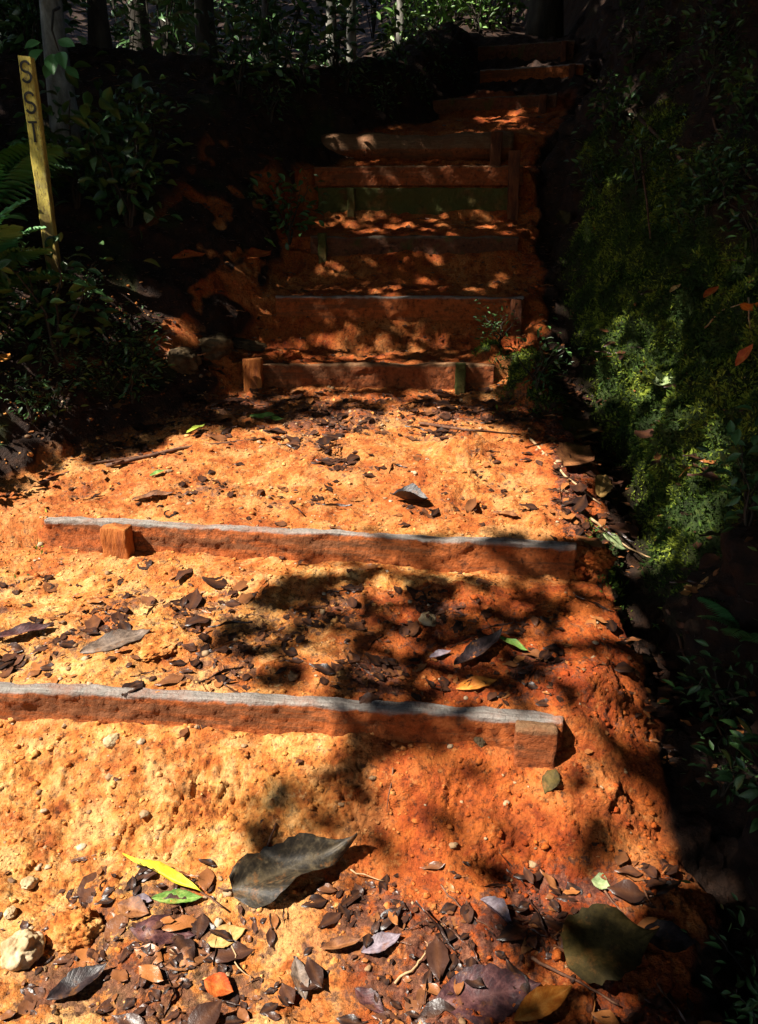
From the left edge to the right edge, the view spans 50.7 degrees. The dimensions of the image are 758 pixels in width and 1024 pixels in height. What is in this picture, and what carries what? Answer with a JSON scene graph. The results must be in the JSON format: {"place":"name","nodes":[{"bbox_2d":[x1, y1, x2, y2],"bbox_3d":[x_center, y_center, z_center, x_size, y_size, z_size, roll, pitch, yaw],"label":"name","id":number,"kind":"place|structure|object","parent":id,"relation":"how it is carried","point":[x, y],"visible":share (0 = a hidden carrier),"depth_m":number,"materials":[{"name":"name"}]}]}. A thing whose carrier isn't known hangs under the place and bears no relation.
{"place":"outdoors","nodes":[
{"label":"outdoors","id":0,"kind":"place"},
{"bbox_2d":[0,0,589,474],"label":"ground","id":1,"kind":"structure","parent":0,"point":[316,116],"depth_m":4.73,"materials":[{"name":"soil"}]},
{"bbox_2d":[0,275,48,348],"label":"plant","id":2,"kind":"object","parent":1,"relation":"on","point":[7,329],"visible":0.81,"depth_m":3.50,"materials":[{"name":"green plant"}]},
{"bbox_2d":[0,360,66,423],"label":"plant","id":3,"kind":"object","parent":1,"relation":"on","point":[29,412],"visible":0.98,"depth_m":3.34,"materials":[{"name":"green plant"}]},
{"bbox_2d":[0,0,71,66],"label":"shrub","id":4,"kind":"object","parent":1,"relation":"on","point":[27,16],"visible":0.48,"depth_m":5.05,"materials":[{"name":"green plant"}]},
{"bbox_2d":[18,55,63,287],"bbox_3d":[-1.558,-1.516,3.707,0.066,1.060,0.046,0,19,0],"label":"trail marker post","id":5,"kind":"object","parent":1,"relation":"on","point":[35,124],"visible":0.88,"depth_m":3.65,"materials":[{"name":"yellow paint"}]},
{"bbox_2d":[0,134,82,206],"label":"fern","id":6,"kind":"object","parent":1,"relation":"on","point":[21,176],"visible":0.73,"depth_m":3.94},
{"bbox_2d":[0,197,88,289],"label":"fern","id":7,"kind":"object","parent":1,"relation":"on","point":[10,235],"visible":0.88,"depth_m":3.43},
{"bbox_2d":[0,0,90,65],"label":"shrub","id":8,"kind":"object","parent":1,"relation":"on","point":[12,44],"visible":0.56,"depth_m":5.03,"materials":[{"name":"green plant"}]},
{"bbox_2d":[7,353,92,416],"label":"plant","id":9,"kind":"object","parent":1,"relation":"on","point":[54,405],"visible":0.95,"depth_m":3.42,"materials":[{"name":"green plant"}]},
{"bbox_2d":[39,0,82,155],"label":"tree","id":10,"kind":"object","parent":1,"relation":"on","point":[58,77],"visible":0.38,"depth_m":4.58,"materials":[{"name":"grey plant"}]},
{"bbox_2d":[24,6,78,78],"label":"leafy branch","id":11,"kind":"object","parent":10,"relation":"hanging from","point":[51,62],"visible":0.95,"depth_m":3.69,"materials":[{"name":"green plant"}]},
{"bbox_2d":[1,61,136,208],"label":"shrub","id":12,"kind":"object","parent":1,"relation":"on","point":[85,111],"visible":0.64,"depth_m":4.11,"materials":[{"name":"green plant"}]},
{"bbox_2d":[0,213,160,363],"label":"sapling","id":13,"kind":"object","parent":1,"relation":"on","point":[8,265],"visible":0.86,"depth_m":3.51,"materials":[{"name":"green plant"}]},
{"bbox_2d":[87,0,112,48],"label":"tree","id":14,"kind":"object","parent":1,"relation":"on","point":[99,31],"visible":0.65,"depth_m":5.46,"materials":[{"name":"brown plant"}]},
{"bbox_2d":[75,321,139,370],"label":"plant","id":15,"kind":"object","parent":1,"relation":"on","point":[109,362],"visible":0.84,"depth_m":3.73,"materials":[{"name":"green plant"}]},
{"bbox_2d":[73,356,142,401],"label":"plant","id":16,"kind":"object","parent":1,"relation":"on","point":[103,385],"visible":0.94,"depth_m":3.62,"materials":[{"name":"green plant"}]},
{"bbox_2d":[70,0,156,49],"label":"shrub","id":17,"kind":"object","parent":1,"relation":"on","point":[119,29],"visible":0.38,"depth_m":7.62,"materials":[{"name":"green plant"}]},
{"bbox_2d":[45,93,184,241],"bbox_3d":[-1.367,-1.777,4.172,0.726,0.718,0.667,-6,20,-17],"label":"shrub","id":18,"kind":"object","parent":1,"relation":"on","point":[114,170],"visible":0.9,"depth_m":4.14,"materials":[{"name":"green plant"}]},
{"bbox_2d":[75,331,174,403],"bbox_3d":[-1.143,-0.642,3.706,0.424,0.346,0.352,11,22,29],"label":"plant","id":19,"kind":"object","parent":1,"relation":"on","point":[127,388],"visible":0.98,"depth_m":3.68,"materials":[{"name":"green plant"}]},
{"bbox_2d":[89,311,167,371],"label":"plant","id":20,"kind":"object","parent":1,"relation":"on","point":[139,348],"visible":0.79,"depth_m":3.77,"materials":[{"name":"green plant"}]},
{"bbox_2d":[81,50,189,215],"bbox_3d":[-1.321,-1.992,4.247,0.517,0.893,0.744,-9,21,-24],"label":"sapling","id":21,"kind":"object","parent":1,"relation":"on","point":[110,108],"visible":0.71,"depth_m":4.25,"materials":[{"name":"green plant"}]},
{"bbox_2d":[127,0,150,50],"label":"tree","id":22,"kind":"object","parent":1,"relation":"on","point":[143,31],"visible":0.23,"depth_m":9.54,"materials":[{"name":"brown plant"}]},
{"bbox_2d":[99,72,195,156],"bbox_3d":[-1.345,-2.314,4.730,0.546,0.536,0.657,-4,19,-11],"label":"shrub","id":23,"kind":"object","parent":1,"relation":"on","point":[153,130],"visible":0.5,"depth_m":4.68,"materials":[{"name":"green plant"}]},
{"bbox_2d":[108,0,233,55],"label":"shrub","id":24,"kind":"object","parent":1,"relation":"on","point":[173,24],"visible":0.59,"depth_m":10.43,"materials":[{"name":"green plant"}]},
{"bbox_2d":[167,347,201,374],"bbox_3d":[-0.973,-0.751,3.987,0.170,0.131,0.220,8,20,-2],"label":"rock","id":25,"kind":"object","parent":1,"relation":"on","point":[185,360],"visible":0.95,"depth_m":3.92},
{"bbox_2d":[194,0,218,59],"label":"tree","id":26,"kind":"object","parent":1,"relation":"on","point":[204,19],"visible":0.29,"depth_m":7.38,"materials":[{"name":"brown plant"}]},
{"bbox_2d":[178,0,287,97],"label":"plant","id":27,"kind":"object","parent":1,"relation":"on","point":[230,51],"visible":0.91,"depth_m":5.37,"materials":[{"name":"green plant"}]},
{"bbox_2d":[217,0,319,66],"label":"shrub","id":28,"kind":"object","parent":1,"relation":"on","point":[254,34],"visible":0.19,"depth_m":8.45,"materials":[{"name":"green plant"}]},
{"bbox_2d":[232,61,310,122],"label":"plant","id":29,"kind":"object","parent":1,"relation":"on","point":[270,108],"visible":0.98,"depth_m":5.43,"materials":[{"name":"green plant"}]},
{"bbox_2d":[225,0,334,68],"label":"shrub","id":30,"kind":"object","parent":1,"relation":"on","point":[266,31],"visible":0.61,"depth_m":7.45,"materials":[{"name":"green plant"}]},
{"bbox_2d":[251,9,339,97],"bbox_3d":[-0.552,-3.199,5.631,0.582,0.627,0.633,0,19,1],"label":"plant","id":31,"kind":"object","parent":1,"relation":"on","point":[311,54],"visible":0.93,"depth_m":5.60,"materials":[{"name":"green plant"}]},
{"bbox_2d":[272,0,376,70],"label":"plant","id":32,"kind":"object","parent":1,"relation":"on","point":[343,12],"visible":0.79,"depth_m":5.96,"materials":[{"name":"green plant"}]},
{"bbox_2d":[302,31,387,93],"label":"plant","id":33,"kind":"object","parent":1,"relation":"on","point":[345,89],"visible":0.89,"depth_m":5.95,"materials":[{"name":"green plant"}]},
{"bbox_2d":[355,5,424,78],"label":"plant","id":34,"kind":"object","parent":1,"relation":"on","point":[394,30],"visible":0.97,"depth_m":6.37,"materials":[{"name":"green plant"}]},
{"bbox_2d":[376,0,437,48],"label":"shrub","id":35,"kind":"object","parent":1,"relation":"on","point":[392,13],"visible":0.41,"depth_m":11.68,"materials":[{"name":"green plant"}]},
{"bbox_2d":[401,0,481,69],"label":"plant","id":36,"kind":"object","parent":1,"relation":"on","point":[438,50],"visible":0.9,"depth_m":6.88,"materials":[{"name":"green plant"}]},
{"bbox_2d":[418,0,477,30],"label":"shrub","id":37,"kind":"object","parent":1,"relation":"on","point":[446,17],"visible":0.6,"depth_m":10.74,"materials":[{"name":"green plant"}]},
{"bbox_2d":[440,0,498,32],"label":"shrub","id":38,"kind":"object","parent":1,"relation":"on","point":[481,24],"visible":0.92,"depth_m":10.48,"materials":[{"name":"green plant"}]},
{"bbox_2d":[469,0,516,30],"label":"shrub","id":39,"kind":"object","parent":1,"relation":"on","point":[499,13],"visible":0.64,"depth_m":10.99,"materials":[{"name":"green plant"}]},
{"bbox_2d":[525,0,563,39],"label":"tree","id":40,"kind":"object","parent":1,"relation":"on","point":[545,19],"visible":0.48,"depth_m":9.45,"materials":[{"name":"brown plant"}]},
{"bbox_2d":[0,34,725,1023],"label":"path","id":41,"kind":"structure","parent":0,"point":[416,788],"depth_m":2.28,"materials":[{"name":"soil"}]},
{"bbox_2d":[0,928,45,971],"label":"rock","id":42,"kind":"object","parent":41,"relation":"on","point":[21,950],"visible":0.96,"depth_m":1.72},
{"bbox_2d":[0,622,52,636],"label":"fallen leaf","id":43,"kind":"object","parent":41,"relation":"on","point":[23,628],"visible":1,"depth_m":2.47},
{"bbox_2d":[45,906,105,953],"bbox_3d":[-0.679,0.951,1.795,0.140,0.118,0.093,-3,13,-7],"label":"clay lump","id":44,"kind":"object","parent":41,"relation":"on","point":[82,927],"visible":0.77,"depth_m":1.77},
{"bbox_2d":[46,963,106,999],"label":"fallen leaf","id":45,"kind":"object","parent":41,"relation":"on","point":[74,981],"visible":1,"depth_m":1.68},
{"bbox_2d":[80,628,151,652],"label":"fallen leaf","id":46,"kind":"object","parent":41,"relation":"on","point":[112,639],"visible":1,"depth_m":2.41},
{"bbox_2d":[118,896,148,917],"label":"fallen leaf","id":47,"kind":"object","parent":41,"relation":"on","point":[136,906],"visible":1,"depth_m":1.83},
{"bbox_2d":[137,639,176,661],"bbox_3d":[-0.663,0.413,2.400,0.112,0.029,0.164,7,17,14],"label":"clay lump","id":48,"kind":"object","parent":41,"relation":"on","point":[160,648],"visible":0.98,"depth_m":2.38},
{"bbox_2d":[130,914,194,944],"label":"fallen leaf","id":49,"kind":"object","parent":41,"relation":"on","point":[160,937],"visible":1,"depth_m":1.78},
{"bbox_2d":[122,853,222,908],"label":"fallen leaf","id":50,"kind":"object","parent":41,"relation":"on","point":[170,874],"visible":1,"depth_m":1.91,"materials":[{"name":"yellow plant"}]},
{"bbox_2d":[152,889,201,903],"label":"fallen leaf","id":51,"kind":"object","parent":41,"relation":"on","point":[181,893],"visible":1,"depth_m":1.87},
{"bbox_2d":[105,437,264,466],"bbox_3d":[-0.825,-0.257,3.454,0.684,0.070,0.024,-7,20,-20],"label":"stick","id":52,"kind":"object","parent":41,"relation":"on","point":[129,460],"visible":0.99,"depth_m":3.40,"materials":[{"name":"wood"}]},
{"bbox_2d":[165,947,211,970],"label":"fallen leaf","id":53,"kind":"object","parent":41,"relation":"on","point":[198,958],"visible":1,"depth_m":1.73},
{"bbox_2d":[198,332,233,360],"bbox_3d":[-0.864,-0.852,4.149,0.196,0.147,0.304,-12,12,-36],"label":"rock","id":54,"kind":"object","parent":41,"relation":"on","point":[218,346],"visible":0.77,"depth_m":4.06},
{"bbox_2d":[204,972,232,996],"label":"fallen leaf","id":55,"kind":"object","parent":41,"relation":"on","point":[217,984],"visible":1,"depth_m":1.68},
{"bbox_2d":[206,924,244,947],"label":"fallen leaf","id":56,"kind":"object","parent":41,"relation":"on","point":[237,932],"visible":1,"depth_m":1.78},
{"bbox_2d":[0,681,562,767],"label":"timber step","id":57,"kind":"object","parent":41,"relation":"on","point":[530,738],"visible":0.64,"depth_m":2.15,"materials":[{"name":"wood"}]},
{"bbox_2d":[217,833,357,907],"bbox_3d":[-0.214,0.836,1.904,0.344,0.060,0.150,-15,40,-18],"label":"fallen leaf","id":58,"kind":"object","parent":41,"relation":"on","point":[266,875],"visible":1,"depth_m":1.92,"materials":[{"name":"grey plant"}]},
{"bbox_2d":[247,157,328,249],"bbox_3d":[-0.570,-1.878,4.905,0.499,0.537,0.543,-5,20,-14],"label":"sapling","id":59,"kind":"object","parent":41,"relation":"on","point":[288,216],"visible":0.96,"depth_m":4.89,"materials":[{"name":"green plant"}]},
{"bbox_2d":[291,957,308,999],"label":"fallen leaf","id":60,"kind":"object","parent":41,"relation":"on","point":[299,975],"visible":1,"depth_m":1.70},
{"bbox_2d":[44,516,576,578],"bbox_3d":[-0.282,0.192,2.867,1.919,0.272,0.126,3,19,7],"label":"timber step","id":61,"kind":"object","parent":41,"relation":"on","point":[123,538],"visible":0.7,"depth_m":2.85,"materials":[{"name":"wood"}]},
{"bbox_2d":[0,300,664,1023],"bbox_3d":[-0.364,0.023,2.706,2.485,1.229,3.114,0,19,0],"label":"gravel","id":62,"kind":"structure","parent":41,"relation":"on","point":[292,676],"depth_m":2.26,"materials":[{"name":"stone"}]},
{"bbox_2d":[0,264,681,1023],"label":"clay crumbs","id":63,"kind":"object","parent":41,"relation":"on","point":[556,954],"visible":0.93,"depth_m":2.16,"materials":[{"name":"soil"}]},
{"bbox_2d":[242,357,494,394],"bbox_3d":[-0.051,-0.639,4.118,1.283,0.307,0.130,1,19,2],"label":"timber step","id":64,"kind":"object","parent":41,"relation":"on","point":[459,377],"visible":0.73,"depth_m":4.09,"materials":[{"name":"wood"}]},
{"bbox_2d":[355,987,383,1012],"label":"fallen leaf","id":65,"kind":"object","parent":41,"relation":"on","point":[364,996],"visible":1,"depth_m":1.66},
{"bbox_2d":[0,3,757,1023],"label":"leaf litter","id":66,"kind":"object","parent":41,"relation":"on","point":[440,963],"visible":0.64,"depth_m":2.30,"materials":[{"name":"plant"}]},
{"bbox_2d":[361,931,399,953],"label":"fallen leaf","id":67,"kind":"object","parent":41,"relation":"on","point":[381,941],"visible":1,"depth_m":1.75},
{"bbox_2d":[275,295,523,336],"bbox_3d":[0.109,-1.078,4.499,1.389,0.272,0.127,1,19,2],"label":"timber step","id":68,"kind":"object","parent":41,"relation":"on","point":[316,309],"visible":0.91,"depth_m":4.47,"materials":[{"name":"wood"}]},
{"bbox_2d":[393,483,428,500],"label":"fallen leaf","id":69,"kind":"object","parent":41,"relation":"on","point":[412,491],"visible":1,"depth_m":2.99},
{"bbox_2d":[318,187,507,217],"bbox_3d":[0.250,-1.967,5.249,1.314,0.311,0.132,2,19,5],"label":"timber step","id":70,"kind":"object","parent":41,"relation":"on","point":[351,201],"visible":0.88,"depth_m":5.22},
{"bbox_2d":[310,233,518,263],"bbox_3d":[0.210,-1.568,4.897,1.268,0.267,0.121,1,19,3],"label":"timber step","id":71,"kind":"object","parent":41,"relation":"on","point":[324,246],"visible":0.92,"depth_m":4.87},
{"bbox_2d":[321,131,513,165],"bbox_3d":[0.265,-2.542,5.833,1.399,0.428,0.276,1,19,4],"label":"log step","id":72,"kind":"object","parent":41,"relation":"on","point":[494,147],"visible":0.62,"depth_m":5.74,"materials":[{"name":"wood"}]},
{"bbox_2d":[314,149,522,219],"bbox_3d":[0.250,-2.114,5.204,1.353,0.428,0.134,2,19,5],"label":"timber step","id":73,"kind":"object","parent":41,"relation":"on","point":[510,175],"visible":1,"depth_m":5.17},
{"bbox_2d":[456,675,496,689],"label":"fallen leaf","id":74,"kind":"object","parent":41,"relation":"on","point":[476,682],"visible":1,"depth_m":2.22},
{"bbox_2d":[454,624,503,664],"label":"fallen leaf","id":75,"kind":"object","parent":41,"relation":"on","point":[485,643],"visible":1,"depth_m":2.35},
{"bbox_2d":[435,963,540,1023],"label":"fallen leaf","id":76,"kind":"object","parent":41,"relation":"on","point":[496,996],"visible":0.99,"depth_m":1.66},
{"bbox_2d":[433,93,557,113],"bbox_3d":[0.938,-3.282,6.567,1.021,0.243,0.143,6,20,16],"label":"timber step","id":77,"kind":"object","parent":41,"relation":"on","point":[541,102],"visible":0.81,"depth_m":6.53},
{"bbox_2d":[480,896,512,925],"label":"fallen leaf","id":78,"kind":"object","parent":41,"relation":"on","point":[496,905],"visible":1,"depth_m":1.82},
{"bbox_2d":[473,299,534,344],"bbox_3d":[0.623,-0.979,4.202,0.289,0.283,0.348,-6,20,-17],"label":"sapling","id":79,"kind":"object","parent":41,"relation":"on","point":[499,333],"visible":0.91,"depth_m":4.23,"materials":[{"name":"green plant"}]},
{"bbox_2d":[478,40,574,61],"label":"timber step","id":80,"kind":"object","parent":41,"relation":"on","point":[564,50],"visible":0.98,"depth_m":8.31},
{"bbox_2d":[480,64,583,82],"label":"timber step","id":81,"kind":"object","parent":41,"relation":"on","point":[524,73],"visible":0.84,"depth_m":7.38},
{"bbox_2d":[488,314,586,389],"bbox_3d":[0.772,-0.750,3.904,0.478,0.390,0.397,9,21,25],"label":"plant","id":82,"kind":"object","parent":41,"relation":"on","point":[537,380],"visible":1,"depth_m":3.88,"materials":[{"name":"green plant"}]},
{"bbox_2d":[514,984,573,1020],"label":"fallen leaf","id":83,"kind":"object","parent":41,"relation":"on","point":[539,1002],"visible":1,"depth_m":1.63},
{"bbox_2d":[556,442,594,465],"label":"fallen leaf","id":84,"kind":"object","parent":41,"relation":"on","point":[581,454],"visible":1,"depth_m":3.34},
{"bbox_2d":[562,417,601,438],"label":"fallen leaf","id":85,"kind":"object","parent":41,"relation":"on","point":[567,422],"visible":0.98,"depth_m":3.67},
{"bbox_2d":[579,543,617,571],"bbox_3d":[0.747,0.153,2.743,0.139,0.095,0.110,1,9,26],"label":"clay lump","id":86,"kind":"object","parent":41,"relation":"on","point":[598,558],"visible":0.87,"depth_m":2.71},
{"bbox_2d":[560,903,657,985],"bbox_3d":[0.500,0.925,1.723,0.218,0.042,0.167,-5,38,-13],"label":"fallen leaf","id":87,"kind":"object","parent":41,"relation":"on","point":[602,943],"visible":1,"depth_m":1.73,"materials":[{"name":"plant"}]},
{"bbox_2d":[645,919,695,952],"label":"fallen leaf","id":88,"kind":"object","parent":41,"relation":"on","point":[671,936],"visible":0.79,"depth_m":1.77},
{"bbox_2d":[536,0,757,1023],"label":"bank","id":89,"kind":"structure","parent":0,"point":[723,859],"depth_m":3.50,"materials":[{"name":"plant"}]},
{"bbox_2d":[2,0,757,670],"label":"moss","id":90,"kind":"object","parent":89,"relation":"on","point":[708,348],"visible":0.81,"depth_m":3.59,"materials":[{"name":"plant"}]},
{"bbox_2d":[564,127,629,194],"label":"plant","id":91,"kind":"object","parent":89,"relation":"on","point":[596,174],"visible":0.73,"depth_m":4.74,"materials":[{"name":"green plant"}]},
{"bbox_2d":[569,60,654,143],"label":"plant","id":92,"kind":"object","parent":89,"relation":"on","point":[624,90],"visible":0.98,"depth_m":4.74,"materials":[{"name":"green plant"}]},
{"bbox_2d":[601,0,669,69],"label":"plant","id":93,"kind":"object","parent":89,"relation":"on","point":[632,51],"visible":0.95,"depth_m":4.84,"materials":[{"name":"green plant"}]},
{"bbox_2d":[601,112,694,194],"bbox_3d":[1.424,-1.887,4.256,0.427,0.419,0.513,10,21,27],"label":"plant","id":94,"kind":"object","parent":89,"relation":"on","point":[637,184],"visible":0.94,"depth_m":4.23,"materials":[{"name":"green plant"}]},
{"bbox_2d":[636,168,712,231],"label":"plant","id":95,"kind":"object","parent":89,"relation":"on","point":[680,196],"visible":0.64,"depth_m":3.81,"materials":[{"name":"green plant"}]},
{"bbox_2d":[652,623,757,734],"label":"plant","id":96,"kind":"object","parent":89,"relation":"on","point":[721,708],"visible":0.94,"depth_m":2.22,"materials":[{"name":"green plant"}]},
{"bbox_2d":[656,114,756,199],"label":"plant","id":97,"kind":"object","parent":89,"relation":"on","point":[741,152],"visible":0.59,"depth_m":3.65,"materials":[{"name":"green plant"}]},
{"bbox_2d":[659,20,757,96],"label":"plant","id":98,"kind":"object","parent":89,"relation":"on","point":[708,87],"visible":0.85,"depth_m":4.07,"materials":[{"name":"green plant"}]},
{"bbox_2d":[669,0,749,63],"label":"plant","id":99,"kind":"object","parent":89,"relation":"on","point":[687,14],"visible":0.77,"depth_m":4.17,"materials":[{"name":"green plant"}]},
{"bbox_2d":[665,695,757,807],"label":"plant","id":100,"kind":"object","parent":89,"relation":"on","point":[722,792],"visible":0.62,"depth_m":2.08,"materials":[{"name":"green plant"}]},
{"bbox_2d":[676,138,748,223],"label":"plant","id":101,"kind":"object","parent":89,"relation":"on","point":[706,207],"visible":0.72,"depth_m":3.58,"materials":[{"name":"green plant"}]},
{"bbox_2d":[680,878,757,1009],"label":"plant","id":102,"kind":"object","parent":89,"relation":"on","point":[741,919],"visible":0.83,"depth_m":1.78,"materials":[{"name":"green plant"}]},
{"bbox_2d":[684,49,757,136],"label":"plant","id":103,"kind":"object","parent":89,"relation":"on","point":[748,93],"visible":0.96,"depth_m":3.66,"materials":[{"name":"green plant"}]},
{"bbox_2d":[686,0,757,68],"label":"plant","id":104,"kind":"object","parent":89,"relation":"on","point":[730,47],"visible":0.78,"depth_m":4.08,"materials":[{"name":"green plant"}]},
{"bbox_2d":[690,690,757,832],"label":"plant","id":105,"kind":"object","parent":89,"relation":"on","point":[750,794],"visible":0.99,"depth_m":1.92,"materials":[{"name":"green plant"}]},
{"bbox_2d":[697,405,757,532],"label":"plant","id":106,"kind":"object","parent":89,"relation":"on","point":[733,456],"visible":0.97,"depth_m":2.31,"materials":[{"name":"green plant"}]},
{"bbox_2d":[697,159,757,255],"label":"plant","id":107,"kind":"object","parent":89,"relation":"on","point":[753,235],"visible":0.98,"depth_m":3.33,"materials":[{"name":"green plant"}]},
{"bbox_2d":[697,597,757,643],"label":"fern","id":108,"kind":"object","parent":89,"relation":"on","point":[729,620],"visible":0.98,"depth_m":2.27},
{"bbox_2d":[698,145,757,206],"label":"plant","id":109,"kind":"object","parent":89,"relation":"on","point":[735,180],"visible":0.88,"depth_m":3.46,"materials":[{"name":"green plant"}]},
{"bbox_2d":[700,960,757,1023],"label":"plant","id":110,"kind":"object","parent":89,"relation":"on","point":[751,1003],"visible":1,"depth_m":1.64,"materials":[{"name":"green plant"}]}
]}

